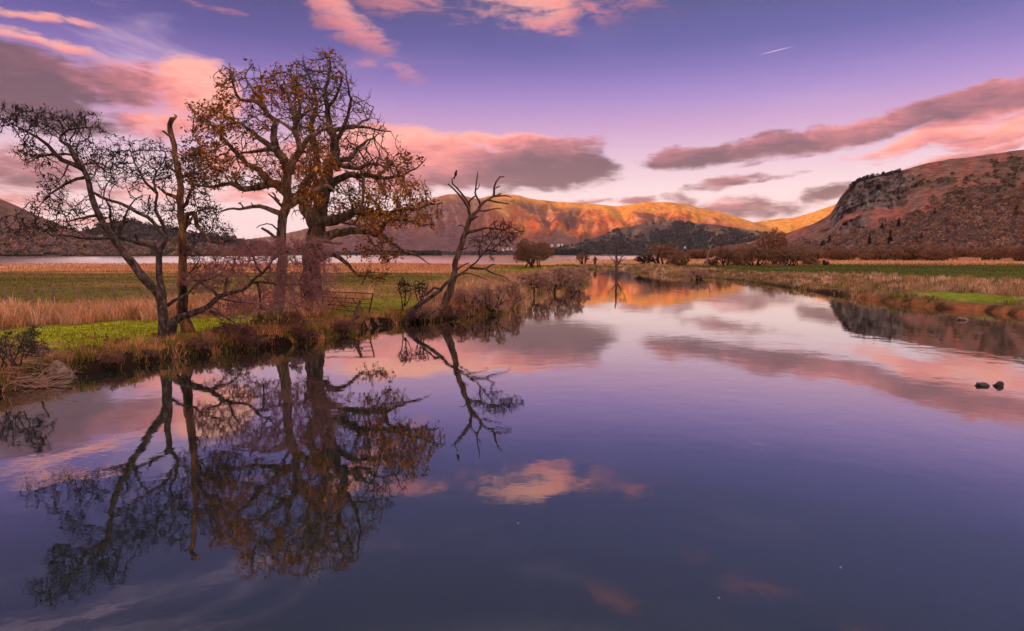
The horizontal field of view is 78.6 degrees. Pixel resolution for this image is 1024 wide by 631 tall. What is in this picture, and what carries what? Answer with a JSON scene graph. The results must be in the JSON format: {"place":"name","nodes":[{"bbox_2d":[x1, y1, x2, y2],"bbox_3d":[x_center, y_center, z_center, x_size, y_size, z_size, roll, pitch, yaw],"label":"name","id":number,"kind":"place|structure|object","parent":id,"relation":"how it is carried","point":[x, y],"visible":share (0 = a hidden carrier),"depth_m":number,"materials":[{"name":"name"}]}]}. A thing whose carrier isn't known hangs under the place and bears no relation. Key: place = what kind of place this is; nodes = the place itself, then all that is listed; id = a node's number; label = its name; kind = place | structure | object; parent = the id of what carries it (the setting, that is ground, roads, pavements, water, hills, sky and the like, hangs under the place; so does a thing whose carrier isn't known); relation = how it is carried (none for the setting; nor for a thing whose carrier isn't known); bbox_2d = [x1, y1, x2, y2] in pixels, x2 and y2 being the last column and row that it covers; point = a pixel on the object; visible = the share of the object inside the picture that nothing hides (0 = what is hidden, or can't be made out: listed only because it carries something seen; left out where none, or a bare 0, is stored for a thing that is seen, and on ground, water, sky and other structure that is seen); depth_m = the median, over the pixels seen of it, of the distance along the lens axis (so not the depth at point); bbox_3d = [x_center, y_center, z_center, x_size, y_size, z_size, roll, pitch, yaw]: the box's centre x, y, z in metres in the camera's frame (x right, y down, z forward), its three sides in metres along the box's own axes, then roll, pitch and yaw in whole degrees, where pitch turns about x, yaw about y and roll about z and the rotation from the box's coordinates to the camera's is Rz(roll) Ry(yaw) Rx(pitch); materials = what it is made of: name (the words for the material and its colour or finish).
{"place":"outdoors","nodes":[
{"label":"outdoors","id":0,"kind":"place"},
{"bbox_2d":[0,199,97,236],"bbox_3d":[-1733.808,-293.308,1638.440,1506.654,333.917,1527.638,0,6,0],"label":"hill","id":1,"kind":"structure","parent":0,"point":[7,208],"depth_m":1876.87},
{"bbox_2d":[0,238,276,255],"bbox_3d":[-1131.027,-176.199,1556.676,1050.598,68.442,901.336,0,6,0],"label":"hill","id":2,"kind":"structure","parent":0,"point":[77,254],"depth_m":1454.83,"materials":[{"name":"brown plant"}]},
{"bbox_2d":[0,227,275,254],"bbox_3d":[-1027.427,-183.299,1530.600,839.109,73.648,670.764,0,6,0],"label":"woodland","id":3,"kind":"object","parent":2,"relation":"on","point":[69,245],"visible":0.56,"depth_m":1508.59,"materials":[{"name":"plant"}]},
{"bbox_2d":[89,221,206,243],"bbox_3d":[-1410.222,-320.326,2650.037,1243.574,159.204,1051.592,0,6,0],"label":"hill","id":4,"kind":"structure","parent":0,"point":[136,226],"depth_m":2563.18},
{"bbox_2d":[81,217,302,254],"bbox_3d":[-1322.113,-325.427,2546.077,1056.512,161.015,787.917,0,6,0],"label":"woodland","id":5,"kind":"object","parent":4,"relation":"on","point":[138,230],"visible":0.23,"depth_m":2581.43,"materials":[{"name":"plant"}]},
{"bbox_2d":[0,255,714,263],"bbox_3d":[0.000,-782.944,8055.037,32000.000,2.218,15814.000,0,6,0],"label":"lake","id":6,"kind":"structure","parent":0,"point":[174,259],"depth_m":481.52,"materials":[{"name":"liquid"}]},
{"bbox_2d":[399,255,441,255],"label":"terrain","id":7,"kind":"structure","parent":0,"point":[421,255],"depth_m":1880.91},
{"bbox_2d":[390,249,442,255],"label":"woodland","id":8,"kind":"object","parent":7,"relation":"on","point":[429,252],"visible":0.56,"depth_m":1892.31,"materials":[{"name":"plant"}]},
{"bbox_2d":[0,269,1023,630],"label":"river","id":9,"kind":"structure","parent":0,"point":[608,449],"depth_m":11.37,"materials":[{"name":"liquid"}]},
{"bbox_2d":[957,317,968,319],"bbox_3d":[27.569,0.273,38.299,0.708,0.396,0.489,0,6,0],"label":"rock","id":10,"kind":"object","parent":9,"relation":"in","point":[961,318],"visible":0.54,"depth_m":38.15,"materials":[{"name":"grey stone"}]},
{"bbox_2d":[974,382,989,386],"bbox_3d":[14.408,2.171,19.096,0.438,0.250,0.350,-2,6,-20],"label":"rock","id":11,"kind":"object","parent":9,"relation":"in","point":[981,384],"visible":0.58,"depth_m":19.03,"materials":[{"name":"grey stone"}]},
{"bbox_2d":[993,381,1003,386],"bbox_3d":[14.856,2.169,19.106,0.291,0.347,0.204,2,6,23],"label":"rock","id":12,"kind":"object","parent":9,"relation":"in","point":[999,383],"visible":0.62,"depth_m":19.05,"materials":[{"name":"grey stone"}]},
{"bbox_2d":[0,257,1023,392],"bbox_3d":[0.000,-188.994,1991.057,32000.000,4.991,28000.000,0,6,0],"label":"ground","id":13,"kind":"structure","parent":0,"point":[960,301],"depth_m":54.23,"materials":[{"name":"green plant"}]},
{"bbox_2d":[0,322,52,378],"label":"bush","id":14,"kind":"object","parent":13,"relation":"on","point":[30,346],"visible":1,"depth_m":18.58,"materials":[{"name":"green plant"}]},
{"bbox_2d":[0,332,83,391],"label":"brushwood","id":15,"kind":"object","parent":13,"relation":"on","point":[47,379],"visible":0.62,"depth_m":19.18,"materials":[{"name":"brown plant"}]},
{"bbox_2d":[39,345,44,372],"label":"branch","id":16,"kind":"object","parent":15,"relation":"on","point":[40,367],"visible":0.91,"depth_m":19.05,"materials":[{"name":"brown wood"}]},
{"bbox_2d":[14,374,74,380],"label":"branch","id":17,"kind":"object","parent":15,"relation":"on","point":[51,380],"visible":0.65,"depth_m":19.59,"materials":[{"name":"brown wood"}]},
{"bbox_2d":[24,371,70,384],"bbox_3d":[-14.807,2.205,19.342,1.994,0.840,0.245,-3,6,-27],"label":"log","id":18,"kind":"object","parent":13,"relation":"on","point":[68,373],"visible":0.33,"depth_m":19.49,"materials":[{"name":"brown wood"}]},
{"bbox_2d":[45,360,74,378],"bbox_3d":[-14.860,1.847,20.433,1.173,0.770,0.874,0,6,0],"label":"rock","id":19,"kind":"object","parent":13,"relation":"on","point":[60,368],"visible":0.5,"depth_m":20.34,"materials":[{"name":"grey stone"}]},
{"bbox_2d":[0,99,175,338],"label":"alder tree","id":20,"kind":"object","parent":13,"relation":"on","point":[158,291],"visible":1,"depth_m":24.04,"materials":[{"name":"brown plant"}]},
{"bbox_2d":[95,351,124,367],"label":"bramble bush","id":21,"kind":"object","parent":13,"relation":"on","point":[113,357],"visible":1,"depth_m":21.61,"materials":[{"name":"brown plant"}]},
{"bbox_2d":[140,348,159,360],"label":"bramble bush","id":22,"kind":"object","parent":13,"relation":"on","point":[148,352],"visible":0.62,"depth_m":22.99,"materials":[{"name":"brown plant"}]},
{"bbox_2d":[0,313,315,355],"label":"grass","id":23,"kind":"structure","parent":13,"relation":"on","point":[92,326],"depth_m":26.84,"materials":[{"name":"green plant"}]},
{"bbox_2d":[0,312,346,357],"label":"fallen leaves","id":24,"kind":"object","parent":13,"relation":"on","point":[154,335],"visible":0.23,"depth_m":24.68,"materials":[{"name":"brown plant"}]},
{"bbox_2d":[0,285,375,329],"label":"reeds","id":25,"kind":"object","parent":13,"relation":"on","point":[13,315],"visible":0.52,"depth_m":31.73,"materials":[{"name":"beige plant"}]},
{"bbox_2d":[146,114,237,332],"bbox_3d":[-13.787,-3.216,27.238,6.150,10.700,2.850,3,7,31],"label":"tree","id":26,"kind":"object","parent":13,"relation":"on","point":[183,218],"visible":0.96,"depth_m":26.64,"materials":[{"name":"brown plant"}]},
{"bbox_2d":[183,336,221,352],"bbox_3d":[-12.548,1.775,25.010,1.856,2.062,1.275,0,6,0],"label":"bramble bush","id":27,"kind":"object","parent":13,"relation":"on","point":[197,339],"visible":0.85,"depth_m":24.81,"materials":[{"name":"brown plant"}]},
{"bbox_2d":[211,320,253,342],"bbox_3d":[-11.982,1.288,26.771,2.269,2.282,1.632,0,6,0],"label":"bramble bush","id":28,"kind":"object","parent":13,"relation":"on","point":[226,326],"visible":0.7,"depth_m":26.38,"materials":[{"name":"brown plant"}]},
{"bbox_2d":[239,335,270,349],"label":"bramble bush","id":29,"kind":"object","parent":13,"relation":"on","point":[249,339],"visible":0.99,"depth_m":26.25,"materials":[{"name":"brown plant"}]},
{"bbox_2d":[167,232,345,334],"bbox_3d":[-10.926,-0.809,27.340,7.108,5.797,4.120,0,6,0],"label":"thorn tree","id":30,"kind":"object","parent":13,"relation":"on","point":[174,321],"visible":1,"depth_m":26.77,"materials":[{"name":"brown plant"}]},
{"bbox_2d":[178,56,345,314],"bbox_3d":[-12.783,-5.908,32.545,9.488,15.306,7.434,0,6,0],"label":"oak tree","id":31,"kind":"object","parent":13,"relation":"on","point":[287,167],"visible":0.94,"depth_m":31.47,"materials":[{"name":"brown plant"}]},
{"bbox_2d":[0,262,524,272],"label":"reeds","id":32,"kind":"object","parent":13,"relation":"on","point":[113,264],"visible":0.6,"depth_m":156.85,"materials":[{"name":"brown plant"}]},
{"bbox_2d":[0,296,528,391],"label":"grass","id":33,"kind":"structure","parent":13,"relation":"on","point":[167,342],"depth_m":25.29,"materials":[{"name":"brown plant"}]},
{"bbox_2d":[249,309,310,327],"bbox_3d":[-11.030,0.835,29.239,3.430,2.689,2.188,1,6,7],"label":"bramble bush","id":34,"kind":"object","parent":13,"relation":"on","point":[284,318],"visible":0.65,"depth_m":29.07,"materials":[{"name":"brown plant"}]},
{"bbox_2d":[0,263,578,316],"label":"grass","id":35,"kind":"structure","parent":13,"relation":"on","point":[353,265],"depth_m":95.71,"materials":[{"name":"plant"}]},
{"bbox_2d":[285,327,321,343],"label":"bramble bush","id":36,"kind":"object","parent":13,"relation":"on","point":[299,334],"visible":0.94,"depth_m":27.95,"materials":[{"name":"brown plant"}]},
{"bbox_2d":[312,318,349,326],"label":"bramble bush","id":37,"kind":"object","parent":13,"relation":"on","point":[345,321],"visible":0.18,"depth_m":31.37,"materials":[{"name":"brown plant"}]},
{"bbox_2d":[333,319,361,334],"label":"bramble bush","id":38,"kind":"object","parent":13,"relation":"on","point":[340,326],"visible":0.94,"depth_m":31.00,"materials":[{"name":"brown plant"}]},
{"bbox_2d":[322,291,373,313],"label":"gate","id":39,"kind":"structure","parent":13,"relation":"on","point":[371,299],"depth_m":35.40,"materials":[{"name":"wood"}]},
{"bbox_2d":[347,313,362,322],"bbox_3d":[-8.741,0.423,32.085,2.192,1.043,0.270,-2,6,-24],"label":"log","id":40,"kind":"object","parent":13,"relation":"on","point":[357,316],"visible":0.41,"depth_m":32.35,"materials":[{"name":"brown wood"}]},
{"bbox_2d":[353,300,360,315],"bbox_3d":[-8.339,-0.278,33.636,0.535,1.101,0.226,0,6,0],"label":"wooden post","id":41,"kind":"object","parent":13,"relation":"on","point":[357,308],"visible":0.76,"depth_m":33.56,"materials":[{"name":"brown wood"}]},
{"bbox_2d":[279,46,444,305],"bbox_3d":[-9.046,-7.192,36.993,8.243,17.377,13.434,-3,6,-24],"label":"oak tree","id":42,"kind":"object","parent":13,"relation":"on","point":[319,220],"visible":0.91,"depth_m":36.13,"materials":[{"name":"brown plant"}]},
{"bbox_2d":[397,277,413,311],"bbox_3d":[-6.315,-0.791,37.112,1.122,3.102,1.014,0,6,0],"label":"sapling","id":43,"kind":"object","parent":13,"relation":"on","point":[401,284],"visible":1,"depth_m":36.95,"materials":[{"name":"brown plant"}]},
{"bbox_2d":[413,280,427,309],"bbox_3d":[-5.502,-0.795,37.585,1.040,2.774,0.729,0,6,0],"label":"sapling","id":44,"kind":"object","parent":13,"relation":"on","point":[418,287],"visible":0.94,"depth_m":37.47,"materials":[{"name":"brown plant"}]},
{"bbox_2d":[405,305,439,322],"bbox_3d":[-5.243,0.390,36.718,2.069,2.094,1.748,0,6,0],"label":"shrub","id":45,"kind":"object","parent":13,"relation":"on","point":[427,312],"visible":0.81,"depth_m":36.42,"materials":[{"name":"brown plant"}]},
{"bbox_2d":[437,305,469,320],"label":"bramble bush","id":46,"kind":"object","parent":13,"relation":"on","point":[459,310],"visible":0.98,"depth_m":37.51,"materials":[{"name":"brown plant"}]},
{"bbox_2d":[402,227,518,323],"bbox_3d":[-2.966,-1.841,36.404,6.839,6.900,2.424,0,6,0],"label":"alder tree","id":47,"kind":"object","parent":13,"relation":"on","point":[410,314],"visible":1,"depth_m":36.14,"materials":[{"name":"brown plant"}]},
{"bbox_2d":[454,287,486,309],"bbox_3d":[-2.782,-0.527,41.221,2.238,2.885,2.053,0,6,0],"label":"shrub","id":48,"kind":"object","parent":13,"relation":"on","point":[464,299],"visible":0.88,"depth_m":40.85,"materials":[{"name":"brown plant"}]},
{"bbox_2d":[322,250,625,254],"bbox_3d":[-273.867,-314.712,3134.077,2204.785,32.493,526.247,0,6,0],"label":"woodland","id":49,"kind":"object","parent":13,"relation":"on","point":[506,252],"visible":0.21,"depth_m":2927.66,"materials":[{"name":"plant"}]},
{"bbox_2d":[440,171,524,307],"bbox_3d":[-2.042,-3.906,39.325,5.872,10.188,2.820,0,6,0],"label":"tree","id":50,"kind":"object","parent":13,"relation":"on","point":[448,294],"visible":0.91,"depth_m":39.55,"materials":[{"name":"brown plant"}]},
{"bbox_2d":[470,283,511,311],"bbox_3d":[-1.492,-0.608,42.214,3.173,3.357,2.579,0,6,0],"label":"shrub","id":51,"kind":"object","parent":13,"relation":"on","point":[495,307],"visible":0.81,"depth_m":41.78,"materials":[{"name":"brown plant"}]},
{"bbox_2d":[412,266,592,321],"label":"grass","id":52,"kind":"structure","parent":13,"relation":"on","point":[471,283],"depth_m":51.95,"materials":[{"name":"brown plant"}]},
{"bbox_2d":[500,279,525,306],"bbox_3d":[-0.025,-1.032,46.168,2.050,3.397,1.769,-2,6,-18],"label":"shrub","id":53,"kind":"object","parent":13,"relation":"on","point":[518,295],"visible":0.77,"depth_m":45.77,"materials":[{"name":"brown plant"}]},
{"bbox_2d":[511,236,554,267],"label":"willow bush","id":54,"kind":"object","parent":13,"relation":"on","point":[522,251],"visible":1,"depth_m":148.41,"materials":[{"name":"brown plant"}]},
{"bbox_2d":[516,269,551,295],"bbox_3d":[2.143,-2.960,60.075,3.656,3.303,2.833,0,6,0],"label":"shrub","id":55,"kind":"object","parent":13,"relation":"on","point":[541,274],"visible":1,"depth_m":59.72,"materials":[{"name":"brown plant"}]},
{"bbox_2d":[540,262,585,291],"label":"shrub","id":56,"kind":"object","parent":13,"relation":"on","point":[567,275],"visible":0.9,"depth_m":65.42,"materials":[{"name":"brown plant"}]},
{"bbox_2d":[560,266,591,283],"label":"shrub","id":57,"kind":"object","parent":13,"relation":"on","point":[585,272],"visible":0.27,"depth_m":79.31,"materials":[{"name":"brown plant"}]},
{"bbox_2d":[575,252,589,263],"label":"bush","id":58,"kind":"object","parent":13,"relation":"on","point":[582,256],"visible":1,"depth_m":189.24,"materials":[{"name":"brown plant"}]},
{"bbox_2d":[609,239,629,273],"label":"tree","id":59,"kind":"object","parent":13,"relation":"on","point":[616,262],"visible":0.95,"depth_m":127.34,"materials":[{"name":"brown plant"}]},
{"bbox_2d":[634,253,655,263],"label":"bush","id":60,"kind":"object","parent":13,"relation":"on","point":[640,259],"visible":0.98,"depth_m":170.54,"materials":[{"name":"brown plant"}]},
{"bbox_2d":[642,241,679,264],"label":"tree","id":61,"kind":"object","parent":13,"relation":"on","point":[667,251],"visible":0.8,"depth_m":187.35,"materials":[{"name":"brown plant"}]},
{"bbox_2d":[654,250,689,257],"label":"willow bush","id":62,"kind":"object","parent":13,"relation":"on","point":[682,253],"visible":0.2,"depth_m":413.50,"materials":[{"name":"brown plant"}]},
{"bbox_2d":[665,254,690,264],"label":"bush","id":63,"kind":"object","parent":13,"relation":"on","point":[675,259],"visible":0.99,"depth_m":180.25,"materials":[{"name":"brown plant"}]},
{"bbox_2d":[686,267,708,279],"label":"bush","id":64,"kind":"object","parent":13,"relation":"on","point":[697,274],"visible":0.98,"depth_m":99.59,"materials":[{"name":"brown plant"}]},
{"bbox_2d":[686,247,713,258],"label":"willow bush","id":65,"kind":"object","parent":13,"relation":"on","point":[700,253],"visible":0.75,"depth_m":422.44,"materials":[{"name":"brown plant"}]},
{"bbox_2d":[705,245,711,265],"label":"tree","id":66,"kind":"object","parent":13,"relation":"on","point":[706,262],"visible":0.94,"depth_m":169.25,"materials":[{"name":"brown plant"}]},
{"bbox_2d":[704,257,719,264],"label":"bush","id":67,"kind":"object","parent":13,"relation":"on","point":[714,261],"visible":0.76,"depth_m":184.69,"materials":[{"name":"brown plant"}]},
{"bbox_2d":[714,247,734,264],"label":"bush","id":68,"kind":"object","parent":13,"relation":"on","point":[721,254],"visible":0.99,"depth_m":183.01,"materials":[{"name":"brown plant"}]},
{"bbox_2d":[711,244,753,258],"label":"willow bush","id":69,"kind":"object","parent":13,"relation":"on","point":[737,250],"visible":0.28,"depth_m":396.32,"materials":[{"name":"brown plant"}]},
{"bbox_2d":[727,252,753,264],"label":"bush","id":70,"kind":"object","parent":13,"relation":"on","point":[737,259],"visible":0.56,"depth_m":188.47,"materials":[{"name":"brown plant"}]},
{"bbox_2d":[741,246,771,265],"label":"willow bush","id":71,"kind":"object","parent":13,"relation":"on","point":[759,254],"visible":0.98,"depth_m":177.91,"materials":[{"name":"brown plant"}]},
{"bbox_2d":[756,226,788,259],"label":"tree","id":72,"kind":"object","parent":13,"relation":"on","point":[775,238],"visible":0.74,"depth_m":294.55,"materials":[{"name":"brown plant"}]},
{"bbox_2d":[760,252,788,264],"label":"bush","id":73,"kind":"object","parent":13,"relation":"on","point":[774,260],"visible":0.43,"depth_m":192.17,"materials":[{"name":"brown plant"}]},
{"bbox_2d":[553,263,1023,305],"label":"grass","id":74,"kind":"structure","parent":13,"relation":"on","point":[942,283],"depth_m":69.22,"materials":[{"name":"brown plant"}]},
{"bbox_2d":[770,246,810,265],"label":"willow bush","id":75,"kind":"object","parent":13,"relation":"on","point":[784,254],"visible":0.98,"depth_m":178.26,"materials":[{"name":"brown plant"}]},
{"bbox_2d":[560,257,1021,265],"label":"reeds","id":76,"kind":"object","parent":13,"relation":"on","point":[934,261],"visible":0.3,"depth_m":250.08,"materials":[{"name":"brown plant"}]},
{"bbox_2d":[787,246,809,256],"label":"willow bush","id":77,"kind":"object","parent":13,"relation":"on","point":[797,249],"visible":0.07,"depth_m":372.51,"materials":[{"name":"brown plant"}]},
{"bbox_2d":[796,248,824,258],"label":"willow bush","id":78,"kind":"object","parent":13,"relation":"on","point":[814,253],"visible":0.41,"depth_m":354.88,"materials":[{"name":"brown plant"}]},
{"bbox_2d":[801,257,821,264],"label":"bush","id":79,"kind":"object","parent":13,"relation":"on","point":[812,260],"visible":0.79,"depth_m":196.28,"materials":[{"name":"brown plant"}]},
{"bbox_2d":[602,263,1023,278],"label":"grass","id":80,"kind":"structure","parent":13,"relation":"on","point":[847,266],"depth_m":148.48,"materials":[{"name":"green plant"}]},
{"bbox_2d":[819,246,857,259],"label":"willow bush","id":81,"kind":"object","parent":13,"relation":"on","point":[836,252],"visible":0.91,"depth_m":333.61,"materials":[{"name":"brown plant"}]},
{"bbox_2d":[853,246,894,259],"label":"willow bush","id":82,"kind":"object","parent":13,"relation":"on","point":[871,255],"visible":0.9,"depth_m":324.19,"materials":[{"name":"brown plant"}]},
{"bbox_2d":[889,244,923,260],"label":"willow bush","id":83,"kind":"object","parent":13,"relation":"on","point":[904,252],"visible":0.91,"depth_m":319.46,"materials":[{"name":"brown plant"}]},
{"bbox_2d":[913,242,966,260],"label":"willow bush","id":84,"kind":"object","parent":13,"relation":"on","point":[934,252],"visible":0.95,"depth_m":314.74,"materials":[{"name":"brown plant"}]},
{"bbox_2d":[959,245,1021,260],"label":"willow bush","id":85,"kind":"object","parent":13,"relation":"on","point":[994,253],"visible":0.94,"depth_m":322.29,"materials":[{"name":"brown plant"}]},
{"bbox_2d":[1009,246,1023,260],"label":"willow bush","id":86,"kind":"object","parent":13,"relation":"on","point":[1014,251],"visible":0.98,"depth_m":296.00,"materials":[{"name":"brown plant"}]},
{"bbox_2d":[0,0,1023,238],"label":"sky","id":87,"kind":"structure","parent":0,"point":[750,110],"materials":[{"name":"purple"}]},
{"bbox_2d":[246,194,786,254],"bbox_3d":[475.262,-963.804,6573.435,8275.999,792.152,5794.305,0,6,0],"label":"mountain","id":88,"kind":"structure","parent":0,"point":[554,223],"depth_m":6290.28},
{"bbox_2d":[553,248,591,254],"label":"woodland","id":89,"kind":"object","parent":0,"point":[569,252],"visible":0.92,"depth_m":2490.34,"materials":[{"name":"plant"}]},
{"bbox_2d":[563,222,778,254],"bbox_3d":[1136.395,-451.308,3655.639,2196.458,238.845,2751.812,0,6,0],"label":"hill","id":90,"kind":"structure","parent":0,"point":[644,228],"depth_m":3743.60,"materials":[{"name":"plant"}]},
{"bbox_2d":[537,219,773,254],"bbox_3d":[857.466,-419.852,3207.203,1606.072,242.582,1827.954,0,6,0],"label":"woodland","id":91,"kind":"object","parent":90,"relation":"on","point":[601,246],"visible":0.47,"depth_m":3266.45,"materials":[{"name":"brown plant"}]},
{"bbox_2d":[754,204,835,232],"bbox_3d":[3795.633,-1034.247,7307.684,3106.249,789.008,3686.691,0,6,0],"label":"mountain","id":92,"kind":"structure","parent":0,"point":[787,225],"depth_m":7506.54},
{"bbox_2d":[742,150,1023,257],"bbox_3d":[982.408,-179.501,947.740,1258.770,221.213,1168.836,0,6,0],"label":"hill","id":93,"kind":"structure","parent":0,"point":[883,199],"depth_m":1003.36,"materials":[{"name":"brown plant"}]},
{"bbox_2d":[713,155,1023,255],"bbox_3d":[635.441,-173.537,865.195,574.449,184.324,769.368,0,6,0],"label":"woodland","id":94,"kind":"object","parent":93,"relation":"on","point":[987,224],"visible":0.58,"depth_m":769.46,"materials":[{"name":"brown plant"}]},
{"bbox_2d":[867,234,871,245],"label":"conifer tree","id":95,"kind":"object","parent":93,"relation":"on","point":[869,241],"visible":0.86,"depth_m":787.31,"materials":[{"name":"green plant"}]},
{"bbox_2d":[848,168,901,186],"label":"treeline","id":96,"kind":"object","parent":93,"relation":"on","point":[860,179],"visible":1,"depth_m":1099.34,"materials":[{"name":"plant"}]},
{"bbox_2d":[885,229,892,245],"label":"conifer tree","id":97,"kind":"object","parent":93,"relation":"on","point":[889,239],"visible":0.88,"depth_m":743.21,"materials":[{"name":"green plant"}]},
{"bbox_2d":[1012,196,1019,217],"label":"conifer tree","id":98,"kind":"object","parent":93,"relation":"on","point":[1016,209],"visible":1,"depth_m":675.91,"materials":[{"name":"brown plant"}]}
]}

